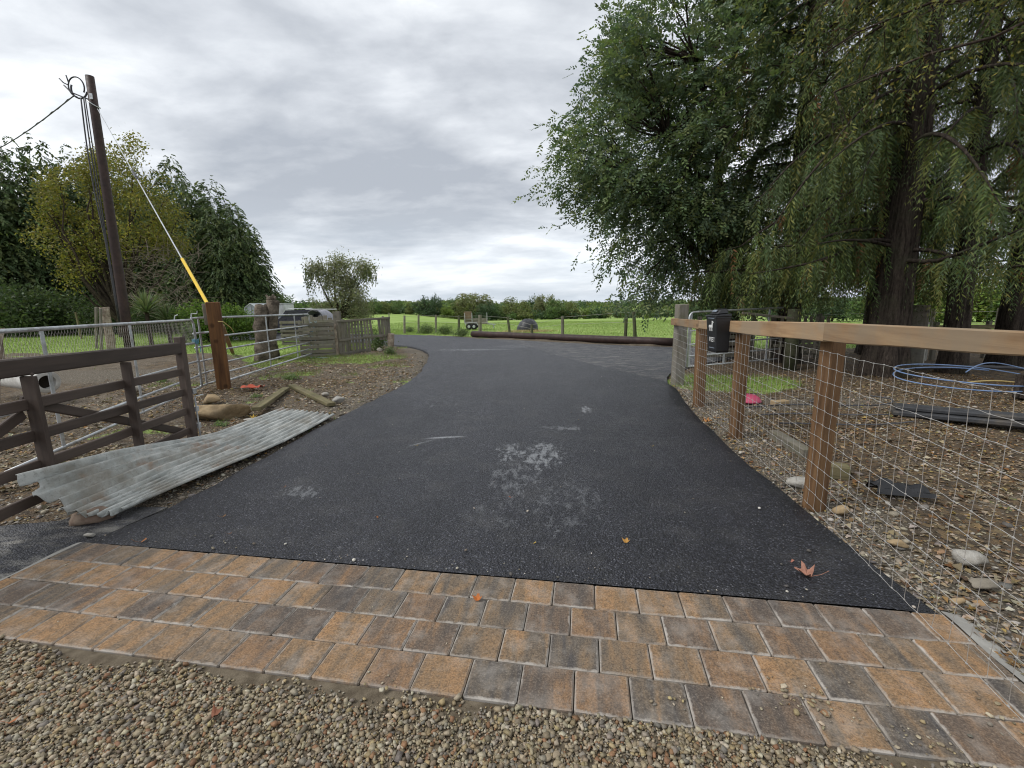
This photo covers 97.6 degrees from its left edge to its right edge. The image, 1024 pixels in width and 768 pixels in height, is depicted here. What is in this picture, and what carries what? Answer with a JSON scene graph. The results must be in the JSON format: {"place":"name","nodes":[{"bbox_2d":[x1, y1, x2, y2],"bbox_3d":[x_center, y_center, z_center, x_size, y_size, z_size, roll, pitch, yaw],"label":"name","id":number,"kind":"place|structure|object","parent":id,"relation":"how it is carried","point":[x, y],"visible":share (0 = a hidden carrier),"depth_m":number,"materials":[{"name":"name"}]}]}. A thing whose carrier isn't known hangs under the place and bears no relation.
{"place":"outdoors","nodes":[
{"label":"outdoors","id":0,"kind":"place"},
{"bbox_2d":[0,507,167,580],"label":"roadside tarmac","id":1,"kind":"structure","parent":0,"point":[22,546],"depth_m":3.08,"materials":[{"name":"asphalt"}]},
{"bbox_2d":[69,506,116,525],"bbox_3d":[-3.065,0.965,3.278,0.293,0.133,0.142,-4,11,-19],"label":"rock","id":2,"kind":"object","parent":1,"relation":"on","point":[77,520],"visible":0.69,"depth_m":3.23,"materials":[{"name":"brown stone"}]},
{"bbox_2d":[3,329,441,368],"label":"lawn grass","id":3,"kind":"structure","parent":0,"point":[78,339],"depth_m":20.98,"materials":[{"name":"plant"}]},
{"bbox_2d":[71,319,854,360],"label":"field grass","id":4,"kind":"structure","parent":0,"point":[668,330],"depth_m":32.69,"materials":[{"name":"plant"}]},
{"bbox_2d":[0,634,996,767],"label":"gravel road","id":5,"kind":"structure","parent":0,"point":[74,708],"depth_m":1.62,"materials":[{"name":"gravel"}]},
{"bbox_2d":[0,0,1018,303],"label":"sky","id":6,"kind":"structure","parent":0,"point":[400,134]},
{"bbox_2d":[0,305,1023,674],"bbox_3d":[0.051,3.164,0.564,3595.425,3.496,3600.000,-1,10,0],"label":"ground","id":7,"kind":"structure","parent":0,"point":[72,379],"depth_m":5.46,"materials":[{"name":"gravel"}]},
{"bbox_2d":[0,372,60,392],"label":"concrete pipe","id":8,"kind":"object","parent":7,"relation":"on","point":[43,382],"visible":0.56,"depth_m":7.66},
{"bbox_2d":[0,275,74,337],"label":"dark bush","id":9,"kind":"object","parent":7,"relation":"on","point":[6,309],"visible":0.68,"depth_m":28.50,"materials":[{"name":"green plant"}]},
{"bbox_2d":[0,145,75,334],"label":"cypress tree","id":10,"kind":"object","parent":7,"relation":"on","point":[13,259],"visible":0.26,"depth_m":32.21,"materials":[{"name":"green plant"}]},
{"bbox_2d":[0,542,80,580],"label":"concrete haunching","id":11,"kind":"object","parent":7,"relation":"on","point":[57,552],"visible":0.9,"depth_m":2.79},
{"bbox_2d":[0,133,108,332],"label":"cypress tree","id":12,"kind":"object","parent":7,"relation":"on","point":[29,167],"visible":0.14,"depth_m":33.39,"materials":[{"name":"green plant"}]},
{"bbox_2d":[0,282,114,336],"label":"dark bush","id":13,"kind":"object","parent":7,"relation":"on","point":[61,321],"visible":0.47,"depth_m":29.38,"materials":[{"name":"green plant"}]},
{"bbox_2d":[42,153,145,331],"bbox_3d":[-35.503,-11.617,38.101,10.430,15.588,9.787,-1,10,0],"label":"cypress tree","id":14,"kind":"object","parent":7,"relation":"on","point":[75,199],"visible":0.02,"depth_m":35.59,"materials":[{"name":"green plant"}]},
{"bbox_2d":[59,74,134,347],"bbox_3d":[-16.007,-6.393,17.482,1.238,10.168,0.379,-1,10,0],"label":"telegraph pole","id":15,"kind":"object","parent":7,"relation":"on","point":[122,303],"visible":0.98,"depth_m":17.25,"materials":[{"name":"wood"}]},
{"bbox_2d":[0,96,73,147],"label":"overhead cable","id":16,"kind":"object","parent":15,"relation":"attached to","point":[43,119],"visible":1,"depth_m":18.73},
{"bbox_2d":[97,108,207,301],"bbox_3d":[-10.665,-5.876,12.697,13.343,7.390,0.080,9,14,44],"label":"stay wire","id":17,"kind":"object","parent":15,"relation":"attached to","point":[188,269],"visible":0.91,"depth_m":10.15,"materials":[{"name":"metal"}]},
{"bbox_2d":[99,308,102,349],"bbox_3d":[-16.014,-2.111,17.455,0.331,1.645,0.080,-1,10,0],"label":"stake","id":18,"kind":"object","parent":7,"relation":"on","point":[100,322],"visible":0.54,"depth_m":17.43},
{"bbox_2d":[0,337,202,520],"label":"wooden gate","id":19,"kind":"structure","parent":7,"relation":"on","point":[33,403],"depth_m":3.65,"materials":[{"name":"wood"}]},
{"bbox_2d":[0,311,202,470],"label":"field gate","id":20,"kind":"structure","parent":7,"relation":"on","point":[41,330],"depth_m":5.44,"materials":[{"name":"metal"}]},
{"bbox_2d":[64,300,144,334],"bbox_3d":[-27.788,-4.397,30.773,3.856,3.364,5.910,-1,10,0],"label":"dark bush","id":21,"kind":"object","parent":7,"relation":"on","point":[85,319],"visible":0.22,"depth_m":29.38,"materials":[{"name":"green plant"}]},
{"bbox_2d":[99,307,115,348],"bbox_3d":[-15.977,-2.160,17.755,0.358,1.774,0.374,-1,10,0],"label":"birch stump","id":22,"kind":"object","parent":7,"relation":"on","point":[106,316],"visible":0.68,"depth_m":17.65,"materials":[{"name":"wood"}]},
{"bbox_2d":[6,127,219,336],"bbox_3d":[-22.561,-8.813,26.186,12.016,12.310,5.202,-1,10,0],"label":"yellowing tree","id":23,"kind":"object","parent":7,"relation":"on","point":[80,262],"visible":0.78,"depth_m":25.56,"materials":[{"name":"green plant"}]},
{"bbox_2d":[129,288,168,344],"bbox_3d":[-15.684,-2.889,19.227,2.259,2.678,2.117,-1,10,0],"label":"spiky plant","id":24,"kind":"object","parent":7,"relation":"on","point":[144,304],"visible":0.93,"depth_m":19.07,"materials":[{"name":"green plant"}]},
{"bbox_2d":[117,298,191,334],"bbox_3d":[-23.733,-4.379,30.505,4.085,3.364,5.401,7,13,38],"label":"dark bush","id":25,"kind":"object","parent":7,"relation":"on","point":[141,315],"visible":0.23,"depth_m":29.60,"materials":[{"name":"green plant"}]},
{"bbox_2d":[151,303,176,342],"bbox_3d":[-15.255,-2.664,19.784,1.745,1.998,1.778,-1,10,0],"label":"spiky plant","id":26,"kind":"object","parent":7,"relation":"on","point":[166,310],"visible":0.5,"depth_m":19.68,"materials":[{"name":"green plant"}]},
{"bbox_2d":[114,149,217,331],"bbox_3d":[-27.218,-10.967,36.280,10.242,14.499,10.039,3,11,20],"label":"cypress tree","id":27,"kind":"object","parent":7,"relation":"on","point":[179,200],"visible":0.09,"depth_m":34.49,"materials":[{"name":"green plant"}]},
{"bbox_2d":[16,407,334,517],"bbox_3d":[-2.968,0.496,4.810,1.014,0.435,3.642,-1,10,0],"label":"corrugated sheet","id":28,"kind":"object","parent":7,"relation":"on","point":[115,482],"visible":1,"depth_m":3.84,"materials":[{"name":"metal"}]},
{"bbox_2d":[164,298,241,342],"bbox_3d":[-14.160,-2.742,20.769,2.291,2.417,3.941,-1,10,0],"label":"leafy shrub","id":29,"kind":"object","parent":7,"relation":"on","point":[184,314],"visible":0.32,"depth_m":19.88,"materials":[{"name":"green plant"}]},
{"bbox_2d":[203,394,219,403],"bbox_3d":[-4.955,0.253,7.387,0.255,0.151,0.230,-6,11,-28],"label":"rock","id":30,"kind":"object","parent":7,"relation":"on","point":[210,398],"visible":1,"depth_m":7.33,"materials":[{"name":"stone"}]},
{"bbox_2d":[141,175,282,331],"bbox_3d":[-23.732,-9.920,35.548,9.800,12.270,9.589,-1,10,0],"label":"cypress tree","id":31,"kind":"object","parent":7,"relation":"on","point":[198,236],"visible":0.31,"depth_m":33.35,"materials":[{"name":"green plant"}]},
{"bbox_2d":[202,302,233,389],"bbox_3d":[-5.601,-0.672,8.613,0.513,1.781,0.302,-1,10,0],"label":"gatepost","id":32,"kind":"object","parent":7,"relation":"on","point":[212,316],"visible":0.84,"depth_m":8.51,"materials":[{"name":"wood"}]},
{"bbox_2d":[190,317,215,385],"bbox_3d":[-5.871,-0.647,8.639,0.036,1.286,0.839,-2,10,-8],"label":"hurdle","id":33,"kind":"object","parent":32,"relation":"attached to","point":[205,372],"visible":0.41,"depth_m":8.47,"materials":[{"name":"metal"}]},
{"bbox_2d":[222,314,312,379],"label":"field gate","id":34,"kind":"structure","parent":32,"relation":"attached to","point":[269,351],"depth_m":10.71,"materials":[{"name":"metal"}]},
{"bbox_2d":[194,404,251,419],"bbox_3d":[-4.173,0.435,6.346,0.761,0.350,0.520,-1,10,0],"label":"rock","id":35,"kind":"object","parent":7,"relation":"on","point":[220,412],"visible":0.64,"depth_m":6.19,"materials":[{"name":"stone"}]},
{"bbox_2d":[186,203,287,314],"bbox_3d":[-21.418,-8.804,34.788,7.195,9.918,7.020,-1,10,0],"label":"cypress tree","id":36,"kind":"object","parent":7,"relation":"on","point":[240,296],"visible":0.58,"depth_m":33.57,"materials":[{"name":"green plant"}]},
{"bbox_2d":[221,302,254,341],"bbox_3d":[-13.301,-2.868,21.756,2.015,2.224,3.516,3,11,21],"label":"leafy shrub","id":37,"kind":"object","parent":7,"relation":"on","point":[244,324],"visible":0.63,"depth_m":21.36,"materials":[{"name":"green plant"}]},
{"bbox_2d":[83,343,406,438],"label":"verge grass","id":38,"kind":"structure","parent":7,"relation":"on","point":[358,355],"depth_m":12.70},
{"bbox_2d":[252,294,279,360],"bbox_3d":[-7.222,-1.572,13.111,0.878,2.061,0.544,-1,10,0],"label":"dead trunk","id":39,"kind":"object","parent":7,"relation":"on","point":[271,306],"visible":0.84,"depth_m":13.00,"materials":[{"name":"wood"}]},
{"bbox_2d":[252,387,289,410],"bbox_3d":[-3.975,0.220,7.466,0.130,0.150,2.248,-4,11,-17],"label":"timber batten","id":40,"kind":"object","parent":7,"relation":"on","point":[266,402],"visible":1,"depth_m":7.10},
{"bbox_2d":[279,321,319,344],"bbox_3d":[-8.735,-2.119,18.490,1.500,0.990,0.142,-2,10,-8],"label":"pallet","id":41,"kind":"object","parent":7,"relation":"on","point":[287,333],"visible":0.41,"depth_m":18.38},
{"bbox_2d":[288,384,335,406],"bbox_3d":[-3.599,0.172,7.936,0.130,0.104,2.625,-9,13,-37],"label":"timber batten","id":42,"kind":"object","parent":7,"relation":"on","point":[315,397],"visible":0.96,"depth_m":7.61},
{"bbox_2d":[298,322,335,357],"bbox_3d":[-5.952,-1.345,13.710,1.000,1.050,0.142,-5,11,-20],"label":"pallet","id":43,"kind":"object","parent":7,"relation":"on","point":[324,340],"visible":0.88,"depth_m":13.66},
{"bbox_2d":[304,315,331,345],"bbox_3d":[-7.660,-2.133,17.798,1.153,1.198,0.055,-1,10,0],"label":"board screen","id":44,"kind":"object","parent":7,"relation":"on","point":[312,318],"visible":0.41,"depth_m":17.70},
{"bbox_2d":[332,311,342,353],"bbox_3d":[-5.527,-1.623,14.286,0.260,1.368,0.150,-1,10,0],"label":"square post","id":45,"kind":"object","parent":7,"relation":"on","point":[336,315],"visible":0.5,"depth_m":14.17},
{"bbox_2d":[301,247,379,328],"bbox_3d":[-14.078,-7.847,37.120,6.818,7.042,4.146,-2,10,-8],"label":"willow tree","id":46,"kind":"object","parent":7,"relation":"on","point":[349,291],"visible":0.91,"depth_m":36.67,"materials":[{"name":"green plant"}]},
{"bbox_2d":[336,313,390,354],"bbox_3d":[-4.788,-1.644,14.576,1.797,1.285,0.108,-9,13,-38],"label":"paling fence","id":47,"kind":"object","parent":7,"relation":"on","point":[347,335],"visible":0.91,"depth_m":14.45,"materials":[{"name":"wood"}]},
{"bbox_2d":[368,297,385,314],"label":"hedge tree","id":48,"kind":"object","parent":7,"relation":"on","point":[377,308],"visible":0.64,"depth_m":115.47,"materials":[{"name":"green plant"}]},
{"bbox_2d":[361,327,398,350],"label":"weed clump","id":49,"kind":"object","parent":7,"relation":"on","point":[379,344],"visible":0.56,"depth_m":15.84,"materials":[{"name":"green plant"}]},
{"bbox_2d":[409,295,439,316],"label":"hedge tree","id":50,"kind":"object","parent":7,"relation":"on","point":[426,310],"visible":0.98,"depth_m":114.47,"materials":[{"name":"green plant"}]},
{"bbox_2d":[414,323,436,333],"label":"weed clump","id":51,"kind":"object","parent":7,"relation":"on","point":[428,330],"visible":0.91,"depth_m":27.73,"materials":[{"name":"green plant"}]},
{"bbox_2d":[438,305,453,318],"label":"hedge tree","id":52,"kind":"object","parent":7,"relation":"on","point":[446,311],"visible":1,"depth_m":114.80,"materials":[{"name":"green plant"}]},
{"bbox_2d":[451,327,472,336],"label":"weed clump","id":53,"kind":"object","parent":7,"relation":"on","point":[462,333],"visible":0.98,"depth_m":23.24,"materials":[{"name":"green plant"}]},
{"bbox_2d":[450,296,476,319],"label":"hedge tree","id":54,"kind":"object","parent":7,"relation":"on","point":[462,310],"visible":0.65,"depth_m":116.48,"materials":[{"name":"green plant"}]},
{"bbox_2d":[450,293,498,311],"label":"hedge tree","id":55,"kind":"object","parent":7,"relation":"on","point":[476,300],"visible":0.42,"depth_m":122.16,"materials":[{"name":"green plant"}]},
{"bbox_2d":[464,312,495,329],"bbox_3d":[-2.519,-5.025,35.379,2.438,1.385,1.445,-1,10,0],"label":"trailer","id":56,"kind":"object","parent":7,"relation":"on","point":[468,319],"visible":0.98,"depth_m":34.81,"materials":[{"name":"brown wood"}]},
{"bbox_2d":[472,299,502,320],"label":"hedge tree","id":57,"kind":"object","parent":7,"relation":"on","point":[482,311],"visible":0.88,"depth_m":113.11,"materials":[{"name":"green plant"}]},
{"bbox_2d":[382,311,636,336],"bbox_3d":[-0.799,-3.184,24.631,17.556,1.635,3.065,7,13,39],"label":"field fence","id":58,"kind":"object","parent":7,"relation":"on","point":[480,322],"visible":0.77,"depth_m":22.74,"materials":[{"name":"wood"}]},
{"bbox_2d":[495,296,524,319],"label":"hedge tree","id":59,"kind":"object","parent":7,"relation":"on","point":[507,310],"visible":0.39,"depth_m":121.35,"materials":[{"name":"green plant"}]},
{"bbox_2d":[0,542,1023,767],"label":"block paving","id":60,"kind":"structure","parent":7,"relation":"on","point":[542,645],"depth_m":2.02,"materials":[{"name":"brick"}]},
{"bbox_2d":[87,332,938,614],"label":"tarmac drive","id":61,"kind":"structure","parent":7,"relation":"on","point":[722,535],"depth_m":3.54,"materials":[{"name":"asphalt"}]},
{"bbox_2d":[277,303,293,330],"bbox_3d":[-15.969,-4.544,30.430,1.792,1.829,1.660,-1,10,0],"label":"box trailer","id":62,"kind":"object","parent":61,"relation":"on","point":[283,307],"visible":0.1,"depth_m":29.76,"materials":[{"name":"white metal"}]},
{"bbox_2d":[278,308,320,337],"bbox_3d":[-9.980,-2.991,22.049,2.300,1.470,1.680,-1,10,0],"label":"dark vehicle","id":63,"kind":"object","parent":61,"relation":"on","point":[289,318],"visible":0.14,"depth_m":21.25,"materials":[{"name":"paint"}]},
{"bbox_2d":[305,309,336,331],"bbox_3d":[-8.826,-2.848,21.285,1.519,1.460,1.442,-1,10,0],"label":"sheeted frame","id":64,"kind":"object","parent":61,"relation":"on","point":[322,312],"visible":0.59,"depth_m":20.98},
{"bbox_2d":[102,376,915,607],"bbox_3d":[0.027,0.459,5.914,4.914,0.019,7.071,0,10,7],"label":"road grit","id":65,"kind":"object","parent":61,"relation":"on","point":[511,573],"visible":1,"depth_m":2.73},
{"bbox_2d":[794,561,828,576],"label":"fallen leaf","id":66,"kind":"object","parent":61,"relation":"on","point":[805,571],"visible":1,"depth_m":2.48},
{"bbox_2d":[514,300,534,319],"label":"hedge tree","id":67,"kind":"object","parent":7,"relation":"on","point":[526,312],"visible":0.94,"depth_m":117.34,"materials":[{"name":"green plant"}]},
{"bbox_2d":[494,329,568,332],"bbox_3d":[1.108,-3.431,28.626,5.018,0.236,3.326,-1,10,0],"label":"hay","id":68,"kind":"object","parent":7,"relation":"on","point":[539,330],"visible":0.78,"depth_m":28.15,"materials":[{"name":"plant"}]},
{"bbox_2d":[517,319,537,330],"bbox_3d":[0.987,-3.832,29.055,1.412,0.811,1.284,-1,10,0],"label":"covered heap","id":69,"kind":"object","parent":68,"relation":"on","point":[527,323],"visible":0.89,"depth_m":28.65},
{"bbox_2d":[532,294,562,318],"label":"hedge tree","id":70,"kind":"object","parent":7,"relation":"on","point":[540,304],"visible":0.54,"depth_m":125.28,"materials":[{"name":"green plant"}]},
{"bbox_2d":[543,298,566,319],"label":"hedge tree","id":71,"kind":"object","parent":7,"relation":"on","point":[554,311],"visible":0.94,"depth_m":119.05,"materials":[{"name":"green plant"}]},
{"bbox_2d":[285,296,864,319],"bbox_3d":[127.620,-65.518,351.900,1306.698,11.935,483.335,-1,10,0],"label":"distant woods","id":72,"kind":"object","parent":7,"relation":"on","point":[586,304],"visible":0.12,"depth_m":124.09,"materials":[{"name":"green plant"}]},
{"bbox_2d":[471,331,686,346],"bbox_3d":[2.011,-1.939,18.761,10.728,0.351,0.310,8,14,42],"label":"fallen pole","id":73,"kind":"object","parent":7,"relation":"on","point":[609,339],"visible":0.84,"depth_m":17.91,"materials":[{"name":"wood"}]},
{"bbox_2d":[697,315,755,360],"bbox_3d":[5.480,-1.130,11.490,1.640,1.220,0.113,-3,10,-10],"label":"board hurdle","id":74,"kind":"object","parent":7,"relation":"on","point":[752,343],"visible":0.24,"depth_m":11.50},
{"bbox_2d":[513,0,943,347],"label":"ash tree","id":75,"kind":"object","parent":7,"relation":"on","point":[662,195],"visible":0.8,"depth_m":10.46,"materials":[{"name":"green plant"}]},
{"bbox_2d":[686,307,783,366],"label":"yard gate","id":76,"kind":"structure","parent":7,"relation":"on","point":[689,341],"depth_m":9.58,"materials":[{"name":"metal"}]},
{"bbox_2d":[769,430,807,457],"bbox_3d":[2.913,0.623,4.706,0.100,0.100,0.693,0,10,5],"label":"timber block","id":77,"kind":"object","parent":7,"relation":"on","point":[797,444],"depth_m":4.64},
{"bbox_2d":[782,309,801,370],"bbox_3d":[6.186,-0.950,9.904,0.273,1.400,0.280,-1,10,0],"label":"yard post","id":78,"kind":"object","parent":7,"relation":"on","point":[792,353],"visible":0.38,"depth_m":9.83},
{"bbox_2d":[767,314,822,361],"bbox_3d":[7.324,-1.177,11.589,1.860,1.220,0.115,-5,11,-22],"label":"board hurdle","id":79,"kind":"object","parent":7,"relation":"on","point":[815,354],"visible":0.18,"depth_m":11.39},
{"bbox_2d":[786,476,804,488],"bbox_3d":[2.406,0.816,3.721,0.254,0.078,0.218,3,11,22],"label":"rock","id":80,"kind":"object","parent":7,"relation":"on","point":[793,481],"visible":0.5,"depth_m":3.67,"materials":[{"name":"stone"}]},
{"bbox_2d":[773,316,830,353],"bbox_3d":[7.082,-1.193,10.900,1.400,0.900,0.060,-1,10,0],"label":"paling hurdle","id":81,"kind":"object","parent":7,"relation":"on","point":[807,345],"visible":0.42,"depth_m":10.91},
{"bbox_2d":[664,0,981,363],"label":"drooping conifer","id":82,"kind":"object","parent":7,"relation":"on","point":[812,78],"visible":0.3,"depth_m":10.21,"materials":[{"name":"green plant"}]},
{"bbox_2d":[745,404,913,424],"bbox_3d":[4.052,0.387,5.845,1.619,0.019,1.118,-1,10,0],"label":"black cable","id":83,"kind":"object","parent":7,"relation":"on","point":[838,414],"visible":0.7,"depth_m":5.75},
{"bbox_2d":[806,297,855,321],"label":"yard bush","id":84,"kind":"object","parent":7,"relation":"on","point":[836,314],"visible":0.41,"depth_m":43.31,"materials":[{"name":"green plant"}]},
{"bbox_2d":[830,462,850,480],"bbox_3d":[2.841,0.761,3.905,0.157,0.120,0.130,4,11,25],"label":"timber block","id":85,"kind":"object","parent":7,"relation":"on","point":[845,467],"depth_m":3.85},
{"bbox_2d":[831,505,849,514],"bbox_3d":[2.373,0.912,3.229,0.112,0.067,0.085,-1,10,0],"label":"rock","id":86,"kind":"object","parent":7,"relation":"on","point":[841,510],"visible":0.97,"depth_m":3.21,"materials":[{"name":"stone"}]},
{"bbox_2d":[670,304,1023,721],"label":"post and rail fence","id":87,"kind":"object","parent":7,"relation":"on","point":[834,338],"visible":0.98,"depth_m":3.14,"materials":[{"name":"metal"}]},
{"bbox_2d":[705,309,731,352],"bbox_3d":[2.333,-0.608,5.089,0.181,0.489,0.275,-1,10,0],"label":"trash bin","id":88,"kind":"object","parent":87,"relation":"attached to","point":[718,328],"visible":1,"depth_m":4.99,"materials":[{"name":"black plastic"}]},
{"bbox_2d":[840,294,865,321],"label":"yard bush","id":89,"kind":"object","parent":7,"relation":"on","point":[853,316],"visible":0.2,"depth_m":39.82,"materials":[{"name":"green plant"}]},
{"bbox_2d":[704,0,1023,378],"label":"drooping conifer","id":90,"kind":"object","parent":7,"relation":"on","point":[909,142],"visible":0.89,"depth_m":8.05,"materials":[{"name":"green plant"}]},
{"bbox_2d":[704,0,1023,163],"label":"hornbeam tree","id":91,"kind":"object","parent":7,"relation":"on","point":[933,3],"visible":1,"depth_m":5.75,"materials":[{"name":"green plant"}]},
{"bbox_2d":[750,0,1006,354],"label":"drooping conifer","id":92,"kind":"object","parent":7,"relation":"on","point":[858,349],"visible":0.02,"depth_m":10.87,"materials":[{"name":"green plant"}]},
{"bbox_2d":[770,0,1023,374],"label":"drooping conifer","id":93,"kind":"object","parent":7,"relation":"on","point":[979,146],"visible":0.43,"depth_m":8.08,"materials":[{"name":"green plant"}]},
{"bbox_2d":[865,477,936,498],"bbox_3d":[3.017,0.784,3.494,0.427,0.111,0.184,2,11,17],"label":"black scrap","id":94,"kind":"object","parent":7,"relation":"on","point":[885,487],"visible":0.94,"depth_m":3.45,"materials":[{"name":"plastic"}]},
{"bbox_2d":[911,305,930,367],"bbox_3d":[8.935,-1.014,9.901,0.331,1.440,0.340,-1,10,0],"label":"blunt post","id":95,"kind":"object","parent":7,"relation":"on","point":[917,355],"visible":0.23,"depth_m":9.76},
{"bbox_2d":[914,284,976,321],"bbox_3d":[30.774,-6.041,33.577,5.449,4.262,4.618,-1,10,0],"label":"yard bush","id":96,"kind":"object","parent":7,"relation":"on","point":[938,315],"visible":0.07,"depth_m":32.75,"materials":[{"name":"green plant"}]},
{"bbox_2d":[871,0,1023,366],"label":"drooping conifer","id":97,"kind":"object","parent":7,"relation":"on","point":[1004,321],"visible":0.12,"depth_m":9.41,"materials":[{"name":"green plant"}]},
{"bbox_2d":[890,403,1023,427],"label":"rubber mat roll","id":98,"kind":"object","parent":7,"relation":"on","point":[959,415],"visible":0.84,"depth_m":5.48,"materials":[{"name":"rubber"}]},
{"bbox_2d":[892,364,1023,391],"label":"blue pipe","id":99,"kind":"object","parent":7,"relation":"on","point":[984,369],"visible":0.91,"depth_m":7.34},
{"bbox_2d":[928,321,994,359],"bbox_3d":[11.875,-1.084,11.284,3.028,1.000,0.164,-2,10,-7],"label":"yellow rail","id":100,"kind":"object","parent":7,"relation":"on","point":[987,325],"visible":0.28,"depth_m":11.14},
{"bbox_2d":[915,365,1023,370],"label":"black pipe","id":101,"kind":"object","parent":7,"relation":"on","point":[1000,367],"visible":0.72,"depth_m":8.72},
{"bbox_2d":[951,548,989,565],"bbox_3d":[2.632,1.003,2.575,0.165,0.101,0.139,-1,10,0],"label":"rock","id":102,"kind":"object","parent":7,"relation":"on","point":[973,557],"visible":0.88,"depth_m":2.54,"materials":[{"name":"stone"}]},
{"bbox_2d":[941,276,1003,321],"bbox_3d":[36.125,-6.301,34.684,6.119,4.272,5.012,-1,10,0],"label":"yard bush","id":103,"kind":"object","parent":7,"relation":"on","point":[978,318],"visible":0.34,"depth_m":33.72,"materials":[{"name":"green plant"}]},
{"bbox_2d":[941,611,1023,681],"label":"concrete haunching","id":104,"kind":"object","parent":7,"relation":"on","point":[967,627],"visible":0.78,"depth_m":2.00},
{"bbox_2d":[968,578,998,588],"bbox_3d":[2.479,1.058,2.371,0.138,0.053,0.099,-1,10,0],"label":"rock","id":105,"kind":"object","parent":7,"relation":"on","point":[986,583],"visible":0.98,"depth_m":2.35,"materials":[{"name":"stone"}]},
{"bbox_2d":[1012,373,1023,398],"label":"brown crate","id":106,"kind":"object","parent":7,"relation":"on","point":[1019,379],"visible":0.92,"depth_m":6.68,"materials":[{"name":"green wood"}]},
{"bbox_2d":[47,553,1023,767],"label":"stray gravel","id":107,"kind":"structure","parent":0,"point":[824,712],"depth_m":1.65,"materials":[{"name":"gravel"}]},
{"bbox_2d":[486,339,733,382],"bbox_3d":[3.357,-1.228,15.394,5.647,0.064,12.975,-5,11,-20],"label":"worn tarmac bay","id":108,"kind":"object","parent":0,"point":[654,362],"visible":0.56,"depth_m":12.94,"materials":[{"name":"asphalt"}]},
{"bbox_2d":[669,373,891,416],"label":"yard grass","id":109,"kind":"structure","parent":0,"point":[751,381],"depth_m":8.20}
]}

